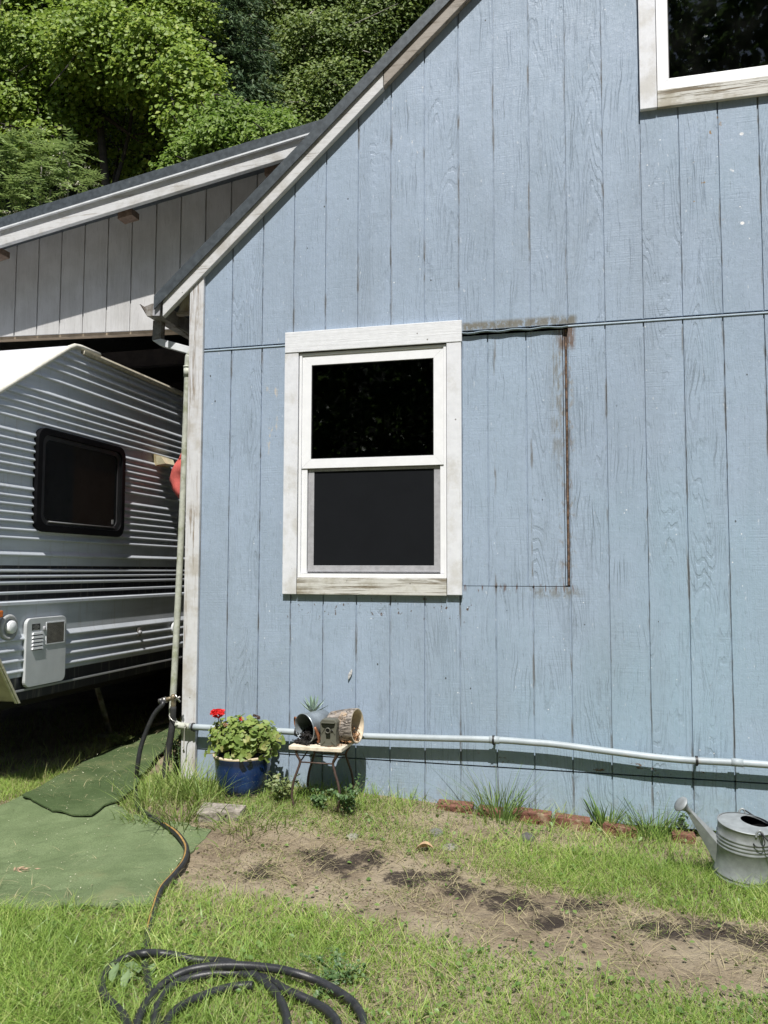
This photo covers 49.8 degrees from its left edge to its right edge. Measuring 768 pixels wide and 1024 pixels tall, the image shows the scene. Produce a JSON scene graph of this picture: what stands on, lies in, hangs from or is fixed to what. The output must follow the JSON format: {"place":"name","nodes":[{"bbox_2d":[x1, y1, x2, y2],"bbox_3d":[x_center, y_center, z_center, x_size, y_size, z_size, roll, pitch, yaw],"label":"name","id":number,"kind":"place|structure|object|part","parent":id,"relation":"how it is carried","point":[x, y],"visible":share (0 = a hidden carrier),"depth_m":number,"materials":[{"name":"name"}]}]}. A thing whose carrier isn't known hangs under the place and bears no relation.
{"place":"outdoors","nodes":[
{"label":"outdoors","id":0,"kind":"place"},
{"bbox_2d":[0,67,767,1023],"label":"ground","id":1,"kind":"structure","parent":0,"point":[144,689],"depth_m":3.44,"materials":[{"name":"soil"}]},
{"bbox_2d":[0,124,105,217],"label":"elder shrub","id":2,"kind":"object","parent":1,"relation":"on","point":[7,146],"visible":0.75,"depth_m":17.73,"materials":[{"name":"green plant"}]},
{"bbox_2d":[0,696,181,782],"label":"tall grass","id":3,"kind":"structure","parent":1,"relation":"on","point":[66,763],"depth_m":6.10,"materials":[{"name":"green plant"}]},
{"bbox_2d":[0,343,185,737],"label":"travel trailer","id":4,"kind":"object","parent":1,"relation":"on","point":[90,445],"visible":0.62,"depth_m":5.28,"materials":[{"name":"white metal"}]},
{"bbox_3d":[-1.993,0.815,4.868,0.030,0.392,0.369,-1,-4,14],"label":"heater door","id":5,"kind":"part","parent":4,"relation":"part of","materials":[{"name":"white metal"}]},
{"bbox_3d":[-1.913,-0.164,5.249,0.034,0.615,0.923,-1,-4,14],"label":"window","id":6,"kind":"part","parent":4,"relation":"part of","materials":[{"name":"black glass"}]},
{"bbox_2d":[169,454,180,497],"bbox_3d":[-1.508,-0.266,6.141,0.224,0.377,0.062,-1,-4,14],"label":"red rag","id":7,"kind":"object","parent":4,"relation":"hanging from","point":[174,479],"visible":0.3,"depth_m":6.14,"materials":[{"name":"fabric"}]},
{"bbox_2d":[22,721,181,815],"bbox_3d":[-1.627,1.652,5.561,0.605,0.083,2.387,0,-4,5],"label":"turf mat","id":8,"kind":"object","parent":1,"relation":"on","point":[61,800],"visible":0.77,"depth_m":4.87,"materials":[{"name":"green carpet"}]},
{"bbox_2d":[29,722,166,805],"bbox_3d":[-1.764,1.625,5.524,0.680,0.070,2.385,1,-4,-6],"label":"dry straw","id":9,"kind":"object","parent":8,"relation":"on","point":[105,773],"visible":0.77,"depth_m":4.95,"materials":[{"name":"beige plant"}]},
{"bbox_2d":[109,732,134,744],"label":"weed","id":10,"kind":"object","parent":8,"relation":"on","point":[120,739],"visible":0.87,"depth_m":5.88,"materials":[{"name":"green plant"}]},
{"bbox_2d":[0,796,210,911],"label":"turf mat","id":11,"kind":"object","parent":1,"relation":"on","point":[121,865],"visible":0.83,"depth_m":3.94,"materials":[{"name":"green carpet"}]},
{"bbox_2d":[14,866,40,871],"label":"dead weed","id":12,"kind":"object","parent":11,"relation":"on","point":[22,867],"visible":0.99,"depth_m":3.79,"materials":[{"name":"beige plant"}]},
{"bbox_2d":[0,799,181,906],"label":"dry straw","id":13,"kind":"object","parent":11,"relation":"on","point":[67,888],"visible":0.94,"depth_m":3.50,"materials":[{"name":"beige plant"}]},
{"bbox_2d":[116,791,168,825],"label":"grass tuft","id":14,"kind":"object","parent":11,"relation":"on","point":[140,814],"visible":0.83,"depth_m":4.31,"materials":[{"name":"green plant"}]},
{"bbox_2d":[103,765,198,818],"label":"grass tuft","id":15,"kind":"object","parent":11,"relation":"on","point":[141,799],"visible":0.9,"depth_m":4.48,"materials":[{"name":"green plant"}]},
{"bbox_2d":[8,731,315,899],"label":"fallen petals","id":16,"kind":"object","parent":11,"relation":"on","point":[98,828],"visible":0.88,"depth_m":4.03,"materials":[{"name":"plant"}]},
{"bbox_2d":[0,0,235,190],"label":"broadleaf tree","id":17,"kind":"object","parent":1,"relation":"on","point":[141,51],"visible":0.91,"depth_m":20.97,"materials":[{"name":"green plant"}]},
{"bbox_2d":[106,961,155,989],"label":"weed","id":18,"kind":"object","parent":1,"relation":"on","point":[126,975],"visible":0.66,"depth_m":2.76,"materials":[{"name":"green plant"}]},
{"bbox_2d":[0,119,321,391],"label":"carport","id":19,"kind":"object","parent":1,"relation":"on","point":[93,269],"visible":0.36,"depth_m":6.25,"materials":[{"name":"white paint"}]},
{"bbox_2d":[0,891,327,1023],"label":"lush grass","id":20,"kind":"structure","parent":1,"relation":"on","point":[73,952],"depth_m":2.88,"materials":[{"name":"green plant"}]},
{"bbox_2d":[151,716,181,727],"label":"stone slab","id":21,"kind":"structure","parent":1,"relation":"on","point":[162,722],"depth_m":6.71,"materials":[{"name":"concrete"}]},
{"bbox_2d":[127,746,215,805],"bbox_3d":[-1.187,1.486,4.672,0.728,0.269,0.804,-1,-4,14],"label":"grass tuft","id":22,"kind":"object","parent":1,"relation":"on","point":[159,781],"visible":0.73,"depth_m":4.72,"materials":[{"name":"green plant"}]},
{"bbox_2d":[161,734,182,776],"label":"weed","id":23,"kind":"object","parent":1,"relation":"on","point":[176,749],"visible":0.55,"depth_m":5.02,"materials":[{"name":"green plant"}]},
{"bbox_2d":[158,694,186,778],"bbox_3d":[-1.266,1.366,4.941,0.190,0.557,0.070,-1,-4,14],"label":"garden tap","id":24,"kind":"object","parent":1,"relation":"on","point":[172,698],"visible":0.85,"depth_m":4.94,"materials":[{"name":"grey metal"}]},
{"bbox_2d":[115,780,242,833],"bbox_3d":[-1.063,1.542,4.318,0.687,0.210,0.689,-1,-4,14],"label":"grass tuft","id":25,"kind":"object","parent":1,"relation":"on","point":[176,815],"visible":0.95,"depth_m":4.28,"materials":[{"name":"green plant"}]},
{"bbox_2d":[149,757,262,814],"bbox_3d":[-0.954,1.490,4.550,0.720,0.261,0.881,1,-4,-15],"label":"grass tuft","id":26,"kind":"object","parent":1,"relation":"on","point":[196,789],"visible":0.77,"depth_m":4.55,"materials":[{"name":"green plant"}]},
{"bbox_2d":[0,1,430,208],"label":"distant wood","id":27,"kind":"object","parent":1,"relation":"on","point":[108,159],"visible":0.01,"depth_m":26.22,"materials":[{"name":"green plant"}]},
{"bbox_2d":[197,802,245,821],"bbox_3d":[-0.862,1.576,4.323,0.254,0.073,0.157,-1,-4,14],"label":"paving block","id":28,"kind":"object","parent":1,"relation":"on","point":[230,810],"depth_m":4.28,"materials":[{"name":"concrete"}]},
{"bbox_2d":[148,87,303,169],"bbox_3d":[-3.015,-5.317,16.380,3.420,6.940,2.398,-3,-5,38],"label":"hazel bush","id":29,"kind":"object","parent":1,"relation":"on","point":[222,124],"visible":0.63,"depth_m":16.00,"materials":[{"name":"green plant"}]},
{"bbox_2d":[161,0,293,147],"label":"fir tree","id":30,"kind":"object","parent":1,"relation":"on","point":[227,50],"visible":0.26,"depth_m":22.46,"materials":[{"name":"green plant"}]},
{"bbox_2d":[97,700,367,1023],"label":"garden hose","id":31,"kind":"object","parent":1,"relation":"on","point":[225,965],"visible":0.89,"depth_m":2.72,"materials":[{"name":"black rubber"}]},
{"bbox_2d":[189,792,287,847],"bbox_3d":[-0.742,1.563,4.182,0.571,0.169,0.590,2,-4,-19],"label":"grass tuft","id":32,"kind":"object","parent":1,"relation":"on","point":[240,821],"visible":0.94,"depth_m":4.21,"materials":[{"name":"green plant"}]},
{"bbox_2d":[204,708,285,798],"bbox_3d":[-0.793,1.359,4.706,0.469,0.486,0.392,-1,-4,14],"label":"flower pot","id":33,"kind":"object","parent":1,"relation":"on","point":[242,753],"visible":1,"depth_m":4.59,"materials":[{"name":"ceramic"}]},
{"bbox_2d":[201,793,313,840],"bbox_3d":[-0.641,1.550,4.224,0.644,0.157,0.649,-1,-4,14],"label":"grass tuft","id":34,"kind":"object","parent":1,"relation":"on","point":[250,831],"visible":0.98,"depth_m":4.20,"materials":[{"name":"green plant"}]},
{"bbox_2d":[206,0,323,112],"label":"alder tree","id":35,"kind":"object","parent":1,"relation":"on","point":[255,36],"visible":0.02,"depth_m":27.54,"materials":[{"name":"green plant"}]},
{"bbox_2d":[264,771,299,803],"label":"weed","id":36,"kind":"object","parent":1,"relation":"on","point":[274,785],"visible":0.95,"depth_m":4.49,"materials":[{"name":"green plant"}]},
{"bbox_2d":[307,784,329,807],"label":"weed","id":37,"kind":"object","parent":1,"relation":"on","point":[314,798],"visible":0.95,"depth_m":4.41,"materials":[{"name":"green plant"}]},
{"bbox_2d":[289,741,354,812],"bbox_3d":[-0.332,1.443,4.523,0.297,0.363,0.293,-1,-4,14],"label":"side table","id":38,"kind":"object","parent":1,"relation":"on","point":[314,747],"visible":0.77,"depth_m":4.42,"materials":[{"name":"brown metal"}]},
{"bbox_2d":[293,725,317,745],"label":"spilled soil","id":39,"kind":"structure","parent":38,"relation":"on","point":[307,736],"depth_m":4.49,"materials":[{"name":"black soil"}]},
{"bbox_2d":[294,709,328,742],"bbox_3d":[-0.386,1.177,4.545,0.162,0.165,0.207,4,-6,-44],"label":"metal bucket","id":40,"kind":"object","parent":38,"relation":"on","point":[302,721],"visible":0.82,"depth_m":4.53,"materials":[{"name":"metal"}]},
{"bbox_2d":[299,695,326,711],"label":"succulent plant","id":41,"kind":"object","parent":40,"relation":"in","point":[312,705],"visible":0.32,"depth_m":4.66,"materials":[{"name":"green plant"}]},
{"bbox_2d":[320,717,339,746],"bbox_3d":[-0.293,1.183,4.442,0.097,0.143,0.071,-1,-4,14],"label":"trail camera","id":42,"kind":"object","parent":38,"relation":"on","point":[329,729],"visible":1,"depth_m":4.42,"materials":[{"name":"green plastic"}]},
{"bbox_2d":[322,723,333,727],"bbox_3d":[-0.298,1.142,4.417,0.070,0.025,0.004,-1,-4,14],"label":"flash window","id":43,"kind":"structure","parent":42,"relation":"in","point":[325,725],"depth_m":4.42,"materials":[{"name":"black plastic"}]},
{"bbox_2d":[327,708,363,743],"bbox_3d":[-0.219,1.168,4.530,0.180,0.187,0.191,-1,-4,14],"label":"log planter","id":44,"kind":"object","parent":38,"relation":"on","point":[349,718],"visible":0.63,"depth_m":4.49,"materials":[{"name":"brown wood"}]},
{"bbox_2d":[331,726,359,746],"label":"wood chips","id":45,"kind":"object","parent":44,"relation":"in","point":[356,735],"visible":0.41,"depth_m":4.50,"materials":[{"name":"beige wood"}]},
{"bbox_2d":[314,798,338,816],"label":"grass tuft","id":46,"kind":"object","parent":1,"relation":"on","point":[330,808],"visible":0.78,"depth_m":4.35,"materials":[{"name":"green plant"}]},
{"bbox_2d":[299,945,373,997],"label":"weed","id":47,"kind":"object","parent":1,"relation":"on","point":[337,958],"visible":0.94,"depth_m":2.78,"materials":[{"name":"green plant"}]},
{"bbox_2d":[239,0,435,124],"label":"alder tree","id":48,"kind":"object","parent":1,"relation":"on","point":[337,31],"visible":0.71,"depth_m":23.12,"materials":[{"name":"green plant"}]},
{"bbox_2d":[327,773,367,815],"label":"weed","id":49,"kind":"object","parent":1,"relation":"on","point":[346,801],"visible":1,"depth_m":4.31,"materials":[{"name":"green plant"}]},
{"bbox_2d":[346,833,358,840],"bbox_3d":[-0.158,1.601,4.079,0.061,0.018,0.093,-1,-4,14],"label":"stone","id":50,"kind":"object","parent":1,"relation":"on","point":[350,836],"visible":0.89,"depth_m":4.06,"materials":[{"name":"beige stone"}]},
{"bbox_2d":[0,764,767,1023],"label":"lawn grass","id":51,"kind":"structure","parent":1,"relation":"on","point":[663,871],"depth_m":3.03,"materials":[{"name":"green plant"}]},
{"bbox_2d":[0,760,767,1023],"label":"dry straw","id":52,"kind":"object","parent":1,"relation":"on","point":[504,881],"visible":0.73,"depth_m":3.42,"materials":[{"name":"beige plant"}]},
{"bbox_2d":[1,775,767,1023],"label":"clover","id":53,"kind":"object","parent":1,"relation":"on","point":[488,988],"visible":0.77,"depth_m":2.98,"materials":[{"name":"green plant"}]},
{"bbox_2d":[415,841,432,849],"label":"dry leaf","id":54,"kind":"object","parent":1,"relation":"on","point":[425,844],"visible":1,"depth_m":3.93,"materials":[{"name":"brown plant"}]},
{"bbox_2d":[88,812,766,1020],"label":"soil crumbs","id":55,"kind":"object","parent":1,"relation":"on","point":[590,952],"visible":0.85,"depth_m":3.44,"materials":[{"name":"brown soil"}]},
{"bbox_2d":[430,828,442,836],"bbox_3d":[0.261,1.603,4.137,0.072,0.030,0.103,-1,-4,14],"label":"stone","id":56,"kind":"object","parent":1,"relation":"on","point":[438,830],"visible":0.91,"depth_m":4.11,"materials":[{"name":"grey stone"}]},
{"bbox_2d":[183,770,715,855],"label":"tall grass","id":57,"kind":"structure","parent":1,"relation":"on","point":[396,802],"depth_m":4.46,"materials":[{"name":"green plant"}]},
{"bbox_2d":[442,843,457,850],"bbox_3d":[0.317,1.614,3.984,0.082,0.009,0.100,-1,-4,14],"label":"stone","id":58,"kind":"object","parent":1,"relation":"on","point":[449,845],"visible":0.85,"depth_m":3.98,"materials":[{"name":"grey stone"}]},
{"bbox_2d":[140,0,767,830],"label":"blue house","id":59,"kind":"structure","parent":1,"relation":"on","point":[460,306],"depth_m":4.69,"materials":[{"name":"paint"}]},
{"bbox_2d":[282,320,462,595],"bbox_3d":[-0.067,-0.305,4.873,1.080,1.578,0.110,-1,-4,14],"label":"window","id":60,"kind":"structure","parent":59,"relation":"in","point":[376,514],"depth_m":4.83,"materials":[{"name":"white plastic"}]},
{"bbox_2d":[638,0,767,111],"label":"window","id":61,"kind":"structure","parent":59,"relation":"in","point":[658,91],"depth_m":4.56,"materials":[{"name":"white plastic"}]},
{"bbox_2d":[436,799,473,813],"bbox_3d":[0.391,1.628,4.534,0.198,0.069,0.094,-1,-4,14],"label":"brick","id":62,"kind":"object","parent":1,"relation":"on","point":[452,805],"visible":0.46,"depth_m":4.50,"materials":[{"name":"red brick"}]},
{"bbox_2d":[428,760,551,829],"bbox_3d":[0.572,1.486,4.486,0.808,0.352,0.828,-1,-4,14],"label":"grass tuft","id":63,"kind":"object","parent":1,"relation":"on","point":[506,815],"visible":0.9,"depth_m":4.39,"materials":[{"name":"green plant"}]},
{"bbox_2d":[477,804,503,818],"bbox_3d":[0.579,1.635,4.486,0.131,0.064,0.095,-1,-4,14],"label":"brick","id":64,"kind":"object","parent":1,"relation":"on","point":[478,813],"visible":0.2,"depth_m":4.45,"materials":[{"name":"red brick"}]},
{"bbox_2d":[520,832,534,841],"bbox_3d":[0.719,1.628,4.132,0.074,0.039,0.104,-1,-4,14],"label":"stone","id":65,"kind":"object","parent":1,"relation":"on","point":[527,835],"visible":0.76,"depth_m":4.11,"materials":[{"name":"grey stone"}]},
{"bbox_2d":[512,807,551,825],"bbox_3d":[0.795,1.631,4.431,0.202,0.070,0.095,-1,-4,14],"label":"brick","id":66,"kind":"object","parent":1,"relation":"on","point":[541,815],"visible":0.66,"depth_m":4.39,"materials":[{"name":"red brick"}]},
{"bbox_2d":[555,812,589,831],"bbox_3d":[0.999,1.645,4.378,0.179,0.069,0.095,-1,-4,14],"label":"brick","id":67,"kind":"object","parent":1,"relation":"on","point":[574,820],"visible":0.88,"depth_m":4.34,"materials":[{"name":"red brick"}]},
{"bbox_2d":[583,788,634,832],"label":"grass tuft","id":68,"kind":"object","parent":1,"relation":"on","point":[600,819],"visible":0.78,"depth_m":4.35,"materials":[{"name":"green plant"}]},
{"bbox_2d":[603,821,636,838],"bbox_3d":[1.231,1.664,4.317,0.172,0.088,0.094,-1,-4,14],"label":"brick","id":69,"kind":"object","parent":1,"relation":"on","point":[622,828],"visible":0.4,"depth_m":4.28,"materials":[{"name":"red brick"}]},
{"bbox_2d":[592,792,714,847],"bbox_3d":[1.389,1.559,4.268,0.628,0.266,0.572,2,-4,-22],"label":"grass tuft","id":70,"kind":"object","parent":1,"relation":"on","point":[658,825],"visible":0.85,"depth_m":4.25,"materials":[{"name":"green plant"}]},
{"bbox_2d":[671,812,688,829],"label":"weed","id":71,"kind":"object","parent":1,"relation":"on","point":[684,819],"visible":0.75,"depth_m":4.29,"materials":[{"name":"green plant"}]},
{"bbox_2d":[671,829,695,843],"bbox_3d":[1.536,1.676,4.239,0.113,0.062,0.095,-1,-4,14],"label":"brick","id":72,"kind":"object","parent":1,"relation":"on","point":[687,837],"visible":0.56,"depth_m":4.20,"materials":[{"name":"red brick"}]},
{"bbox_2d":[674,797,767,890],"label":"watering can","id":73,"kind":"object","parent":1,"relation":"on","point":[736,843],"visible":0.98,"depth_m":3.62,"materials":[{"name":"silver metal"}]},
{"bbox_2d":[188,811,767,971],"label":"sparse grass","id":74,"kind":"structure","parent":0,"point":[472,917],"depth_m":3.42,"materials":[{"name":"green plant"}]}
]}

